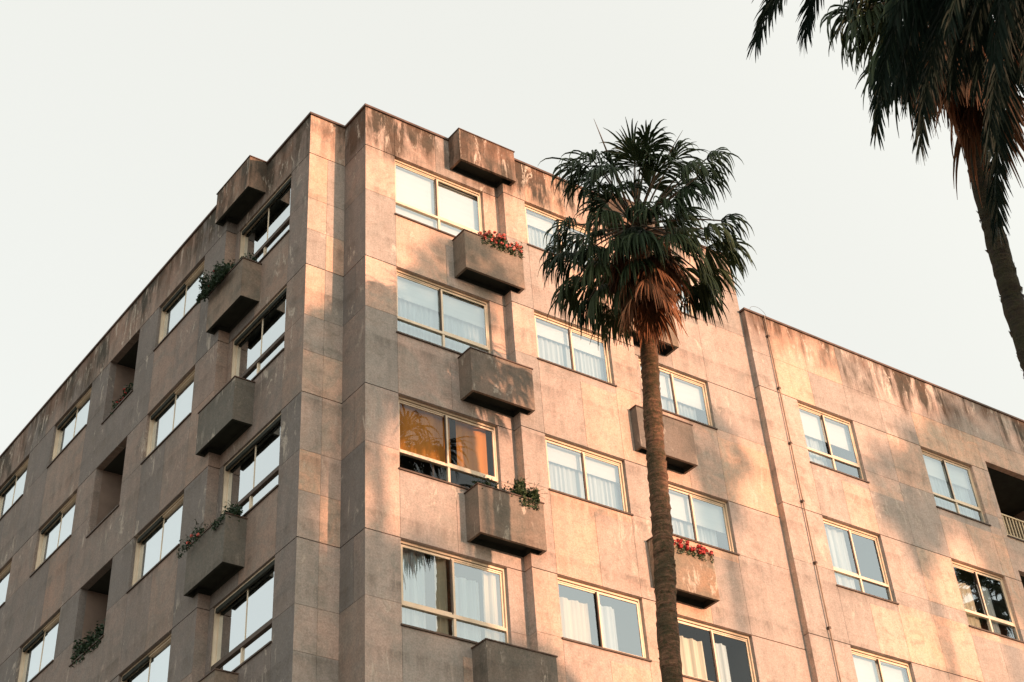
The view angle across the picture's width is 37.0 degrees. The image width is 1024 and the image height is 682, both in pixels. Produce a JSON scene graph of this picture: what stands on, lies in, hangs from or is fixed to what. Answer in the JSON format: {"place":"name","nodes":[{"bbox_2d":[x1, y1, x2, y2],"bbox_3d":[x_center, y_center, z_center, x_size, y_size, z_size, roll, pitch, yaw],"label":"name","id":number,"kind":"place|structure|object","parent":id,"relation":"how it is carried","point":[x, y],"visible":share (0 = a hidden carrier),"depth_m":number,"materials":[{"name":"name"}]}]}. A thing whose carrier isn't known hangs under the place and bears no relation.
{"place":"outdoors","nodes":[
{"label":"outdoors","id":0,"kind":"place"},
{"bbox_2d":[471,476,513,496],"bbox_3d":[-0.356,2.532,26.226,0.843,0.458,0.429,20,-44,-27],"label":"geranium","id":1,"kind":"object","parent":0,"point":[489,483],"visible":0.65,"depth_m":26.09,"materials":[{"name":"green plant"}]},
{"bbox_2d":[0,0,1023,454],"label":"sky","id":2,"kind":"structure","parent":0,"point":[123,123],"materials":[{"name":"white"}]},
{"label":"ground","id":3,"kind":"structure","parent":0,"visible":0},
{"bbox_2d":[0,103,812,681],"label":"apartment building","id":4,"kind":"structure","parent":3,"relation":"on","point":[364,371],"depth_m":28.32,"materials":[{"name":"concrete"}]},
{"bbox_2d":[0,561,11,607],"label":"window","id":5,"kind":"structure","parent":4,"relation":"in","point":[4,575],"depth_m":35.68,"materials":[{"name":"glass"}]},
{"bbox_2d":[0,458,28,519],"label":"window","id":6,"kind":"structure","parent":4,"relation":"in","point":[11,492],"depth_m":37.74,"materials":[{"name":"glass"}]},
{"bbox_2d":[17,612,59,681],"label":"window","id":7,"kind":"structure","parent":4,"relation":"in","point":[38,653],"depth_m":32.10,"materials":[{"name":"glass"}]},
{"bbox_2d":[29,493,76,576],"bbox_3d":[-9.998,4.255,33.719,0.247,1.223,2.084,24,-46,-30],"label":"window","id":8,"kind":"structure","parent":4,"relation":"in","point":[57,531],"depth_m":33.95,"materials":[{"name":"glass"}]},
{"bbox_2d":[46,387,91,468],"bbox_3d":[-10.168,1.992,35.524,0.247,1.223,2.084,24,-46,-30],"label":"window","id":9,"kind":"structure","parent":4,"relation":"in","point":[75,421],"depth_m":35.75,"materials":[{"name":"glass"}]},
{"bbox_2d":[70,618,105,666],"bbox_3d":[-8.102,5.871,29.735,0.524,0.719,1.480,24,-47,-31],"label":"shrub","id":10,"kind":"object","parent":4,"relation":"on","point":[84,645],"visible":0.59,"depth_m":29.66,"materials":[{"name":"green plant"}]},
{"bbox_2d":[110,383,133,413],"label":"geranium","id":11,"kind":"object","parent":4,"relation":"on","point":[126,391],"visible":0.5,"depth_m":33.16,"materials":[{"name":"green plant"}]},
{"bbox_2d":[121,634,170,681],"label":"window","id":12,"kind":"structure","parent":4,"relation":"in","point":[153,667],"depth_m":27.07,"materials":[{"name":"clear glass"}]},
{"bbox_2d":[126,494,183,593],"bbox_3d":[-6.603,3.792,28.745,0.247,1.223,2.088,24,-46,-30],"label":"window","id":13,"kind":"structure","parent":4,"relation":"in","point":[161,538],"depth_m":28.92,"materials":[{"name":"glass"}]},
{"bbox_2d":[140,369,194,464],"bbox_3d":[-6.775,1.502,30.572,0.247,1.223,2.088,24,-46,-30],"label":"window","id":14,"kind":"structure","parent":4,"relation":"in","point":[177,407],"depth_m":30.77,"materials":[{"name":"clear glass"}]},
{"bbox_2d":[153,260,204,351],"bbox_3d":[-6.945,-0.761,32.377,0.247,1.223,2.088,24,-46,-30],"label":"window","id":15,"kind":"structure","parent":4,"relation":"in","point":[182,302],"depth_m":32.61,"materials":[{"name":"glass"}]},
{"bbox_2d":[176,519,211,558],"bbox_3d":[-5.472,3.502,26.853,0.617,0.519,1.012,20,-44,-27],"label":"trailing plant","id":16,"kind":"object","parent":4,"relation":"on","point":[198,533],"visible":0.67,"depth_m":26.70,"materials":[{"name":"green plant"}]},
{"bbox_2d":[195,252,257,304],"bbox_3d":[-5.709,-1.267,30.346,0.752,0.722,1.525,30,-50,-35],"label":"bougainvillea","id":17,"kind":"object","parent":4,"relation":"on","point":[208,286],"visible":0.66,"depth_m":30.19,"materials":[{"name":"green plant"}]},
{"bbox_2d":[211,501,242,530],"bbox_3d":[-4.822,3.044,26.373,0.632,0.578,0.592,20,-44,-27],"label":"trailing plant","id":18,"kind":"object","parent":4,"relation":"on","point":[234,511],"visible":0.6,"depth_m":26.23,"materials":[{"name":"green plant"}]},
{"bbox_2d":[221,414,280,516],"bbox_3d":[-4.543,2.394,26.898,0.218,1.583,2.098,24,-46,-30],"label":"window","id":19,"kind":"structure","parent":4,"relation":"in","point":[252,475],"depth_m":26.99,"materials":[{"name":"clear glass"}]},
{"bbox_2d":[231,286,286,380],"bbox_3d":[-4.715,0.105,28.725,0.218,1.583,2.098,24,-46,-30],"label":"window","id":20,"kind":"structure","parent":4,"relation":"in","point":[262,341],"depth_m":28.81,"materials":[{"name":"glass"}]},
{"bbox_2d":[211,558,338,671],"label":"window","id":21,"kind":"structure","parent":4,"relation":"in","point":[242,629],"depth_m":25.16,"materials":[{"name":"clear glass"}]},
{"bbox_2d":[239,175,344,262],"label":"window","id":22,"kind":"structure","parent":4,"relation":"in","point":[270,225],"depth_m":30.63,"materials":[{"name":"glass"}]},
{"bbox_2d":[394,159,482,236],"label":"window","id":23,"kind":"structure","parent":4,"relation":"in","point":[424,198],"depth_m":30.36,"materials":[{"name":"glass"}]},
{"bbox_2d":[396,269,490,354],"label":"window","id":24,"kind":"structure","parent":4,"relation":"in","point":[428,312],"depth_m":28.58,"materials":[{"name":"glass"}]},
{"bbox_2d":[398,396,499,489],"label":"window","id":25,"kind":"structure","parent":4,"relation":"in","point":[436,444],"depth_m":26.88,"materials":[{"name":"glass"}]},
{"bbox_2d":[401,541,508,643],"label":"window","id":26,"kind":"structure","parent":4,"relation":"in","point":[443,594],"depth_m":24.98,"materials":[{"name":"glass"}]},
{"bbox_2d":[477,230,524,258],"bbox_3d":[-0.281,-1.851,29.997,1.150,0.517,0.552,20,-44,-27],"label":"geranium","id":27,"kind":"object","parent":4,"relation":"on","point":[492,237],"visible":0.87,"depth_m":29.86,"materials":[{"name":"red plant"}]},
{"bbox_2d":[510,476,547,510],"bbox_3d":[0.234,2.723,26.499,0.753,0.643,0.666,20,-44,-27],"label":"shrub","id":28,"kind":"object","parent":4,"relation":"on","point":[520,488],"visible":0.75,"depth_m":26.38,"materials":[{"name":"green plant"}]},
{"bbox_2d":[525,204,591,265],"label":"window","id":29,"kind":"structure","parent":4,"relation":"in","point":[538,222],"depth_m":31.54,"materials":[{"name":"glass"}]},
{"bbox_2d":[534,312,616,386],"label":"window","id":30,"kind":"structure","parent":4,"relation":"in","point":[573,351],"depth_m":29.85,"materials":[{"name":"glass"}]},
{"bbox_2d":[545,436,633,515],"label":"window","id":31,"kind":"structure","parent":4,"relation":"in","point":[575,472],"depth_m":28.03,"materials":[{"name":"glass"}]},
{"bbox_2d":[557,577,651,661],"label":"window","id":32,"kind":"structure","parent":4,"relation":"in","point":[591,616],"depth_m":26.35,"materials":[{"name":"glass"}]},
{"bbox_2d":[630,257,698,319],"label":"window","id":33,"kind":"structure","parent":4,"relation":"in","point":[692,314],"depth_m":33.00,"materials":[{"name":"clear glass"}]},
{"bbox_2d":[638,358,717,429],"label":"window","id":34,"kind":"structure","parent":4,"relation":"in","point":[682,396],"depth_m":31.31,"materials":[{"name":"glass"}]},
{"bbox_2d":[674,535,713,563],"bbox_3d":[3.165,3.874,28.057,1.114,0.448,0.532,20,-44,-27],"label":"geranium","id":35,"kind":"object","parent":4,"relation":"on","point":[702,551],"visible":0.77,"depth_m":27.93,"materials":[{"name":"red plant"}]},
{"bbox_2d":[668,484,739,555],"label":"window","id":36,"kind":"structure","parent":4,"relation":"in","point":[698,518],"depth_m":29.44,"materials":[{"name":"clear glass"}]},
{"bbox_2d":[677,617,756,681],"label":"window","id":37,"kind":"structure","parent":4,"relation":"in","point":[708,653],"depth_m":27.76,"materials":[{"name":"glass"}]},
{"bbox_2d":[739,306,1023,681],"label":"apartment building","id":38,"kind":"structure","parent":3,"relation":"on","point":[900,497],"depth_m":32.78,"materials":[{"name":"concrete"}]},
{"bbox_2d":[798,403,869,482],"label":"window","id":39,"kind":"structure","parent":38,"relation":"in","point":[830,442],"depth_m":33.18,"materials":[{"name":"glass"}]},
{"bbox_2d":[823,518,898,604],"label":"window","id":40,"kind":"structure","parent":38,"relation":"in","point":[856,555],"depth_m":31.37,"materials":[{"name":"glass"}]},
{"bbox_2d":[851,648,912,681],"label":"window","id":41,"kind":"structure","parent":38,"relation":"in","point":[869,667],"depth_m":29.65,"materials":[{"name":"glass"}]},
{"bbox_2d":[921,449,990,525],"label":"window","id":42,"kind":"structure","parent":38,"relation":"in","point":[952,483],"depth_m":34.79,"materials":[{"name":"glass"}]},
{"bbox_2d":[952,561,1023,642],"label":"window","id":43,"kind":"structure","parent":38,"relation":"in","point":[985,600],"depth_m":33.12,"materials":[{"name":"glass"}]},
{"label":"pavement","id":44,"kind":"structure","parent":0,"visible":0},
{"bbox_2d":[746,0,1023,248],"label":"fan palm","id":45,"kind":"object","parent":44,"relation":"on","point":[998,39],"visible":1,"depth_m":11.84,"materials":[{"name":"green plant"}]},
{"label":"pavement","id":46,"kind":"structure","parent":0,"visible":0},
{"bbox_2d":[538,117,756,681],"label":"fan palm","id":47,"kind":"object","parent":46,"relation":"on","point":[646,280],"visible":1,"depth_m":25.19,"materials":[{"name":"green plant"}]},
{"label":"road","id":48,"kind":"structure","parent":0,"visible":0},
{"bbox_2d":[820,0,1023,378],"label":"fan palm","id":49,"kind":"object","parent":48,"relation":"on","point":[966,121],"visible":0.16,"depth_m":16.48,"materials":[{"name":"green plant"}]}
]}

